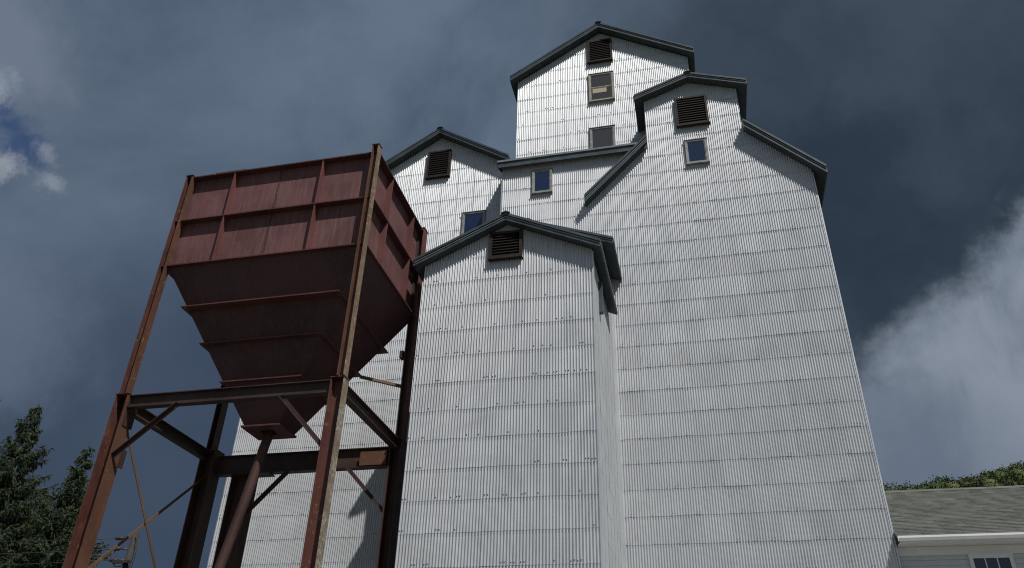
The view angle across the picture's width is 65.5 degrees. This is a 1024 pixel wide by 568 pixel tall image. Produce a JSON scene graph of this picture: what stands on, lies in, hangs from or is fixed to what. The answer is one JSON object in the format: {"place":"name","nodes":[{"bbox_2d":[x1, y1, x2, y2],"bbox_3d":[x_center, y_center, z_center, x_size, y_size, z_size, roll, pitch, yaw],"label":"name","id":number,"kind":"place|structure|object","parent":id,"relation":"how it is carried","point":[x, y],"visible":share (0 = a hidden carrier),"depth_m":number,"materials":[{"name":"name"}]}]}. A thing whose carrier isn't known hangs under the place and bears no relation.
{"place":"outdoors","nodes":[
{"label":"outdoors","id":0,"kind":"place"},
{"bbox_2d":[0,0,1023,567],"label":"sky","id":1,"kind":"structure","parent":0,"point":[913,110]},
{"bbox_2d":[885,485,1023,567],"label":"white house","id":2,"kind":"structure","parent":0,"point":[975,527],"depth_m":20.08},
{"bbox_2d":[967,552,1015,567],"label":"window","id":3,"kind":"structure","parent":2,"relation":"in","point":[1004,559],"depth_m":19.40,"materials":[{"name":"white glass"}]},
{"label":"hill","id":4,"kind":"structure","parent":0,"visible":0},
{"bbox_2d":[883,460,1023,490],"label":"woods","id":5,"kind":"object","parent":4,"relation":"on","point":[1013,475],"visible":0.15,"depth_m":183.85,"materials":[{"name":"green plant"}]},
{"label":"ground","id":6,"kind":"structure","parent":0,"visible":0},
{"bbox_2d":[0,402,57,567],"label":"spruce tree","id":7,"kind":"object","parent":6,"relation":"on","point":[16,488],"visible":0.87,"depth_m":42.91,"materials":[{"name":"green plant"}]},
{"bbox_2d":[11,484,51,557],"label":"spruce tree","id":8,"kind":"object","parent":6,"relation":"on","point":[38,511],"visible":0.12,"depth_m":45.34,"materials":[{"name":"green plant"}]},
{"bbox_2d":[0,444,111,567],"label":"spruce tree","id":9,"kind":"object","parent":6,"relation":"on","point":[56,525],"visible":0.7,"depth_m":41.02,"materials":[{"name":"green plant"}]},
{"bbox_2d":[109,533,138,567],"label":"utility pole","id":10,"kind":"object","parent":6,"relation":"on","point":[127,560],"visible":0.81,"depth_m":33.57,"materials":[{"name":"brown wood"}]},
{"bbox_2d":[0,560,108,565],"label":"power line","id":11,"kind":"object","parent":10,"relation":"attached to","point":[44,563],"visible":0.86,"depth_m":33.62,"materials":[{"name":"black"}]},
{"bbox_2d":[0,549,109,554],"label":"power line","id":12,"kind":"object","parent":10,"relation":"attached to","point":[47,552],"visible":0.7,"depth_m":33.86,"materials":[{"name":"black"}]},
{"bbox_2d":[0,538,114,541],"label":"power line","id":13,"kind":"object","parent":10,"relation":"attached to","point":[48,540],"visible":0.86,"depth_m":34.13,"materials":[{"name":"black"}]},
{"label":"gravel yard","id":14,"kind":"structure","parent":0,"visible":0},
{"bbox_2d":[62,143,427,567],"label":"feed hopper","id":15,"kind":"object","parent":14,"relation":"on","point":[299,285],"visible":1,"depth_m":19.67,"materials":[{"name":"red paint"}]},
{"bbox_2d":[207,21,901,567],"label":"grain mill","id":16,"kind":"object","parent":14,"relation":"on","point":[633,345],"visible":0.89,"depth_m":22.91,"materials":[{"name":"metal"}]},
{"bbox_2d":[461,210,485,233],"bbox_3d":[-1.438,-2.209,29.675,0.940,1.198,0.135,-6,-33,12],"label":"window","id":17,"kind":"structure","parent":16,"relation":"in","point":[471,219],"depth_m":29.78,"materials":[{"name":"blue glass"}]},
{"bbox_2d":[531,168,552,194],"bbox_3d":[1.084,-3.693,28.705,0.780,1.088,0.135,-6,-33,12],"label":"window","id":18,"kind":"structure","parent":16,"relation":"in","point":[541,178],"depth_m":28.69,"materials":[{"name":"blue glass"}]},
{"bbox_2d":[588,70,614,102],"bbox_3d":[3.650,-8.062,32.582,1.070,1.578,0.135,-6,-33,12],"label":"window","id":19,"kind":"structure","parent":16,"relation":"in","point":[601,84],"depth_m":32.56,"materials":[{"name":"grey glass"}]},
{"bbox_2d":[589,124,614,147],"bbox_3d":[3.535,-5.644,31.086,1.030,1.288,0.135,-6,-33,12],"label":"window","id":20,"kind":"structure","parent":16,"relation":"in","point":[601,136],"depth_m":31.15,"materials":[{"name":"grey glass"}]},
{"bbox_2d":[683,137,709,165],"bbox_3d":[6.448,-4.627,27.821,0.810,1.108,0.135,-6,-33,12],"label":"window","id":21,"kind":"structure","parent":16,"relation":"in","point":[696,150],"depth_m":27.80,"materials":[{"name":"blue glass"}]}
]}

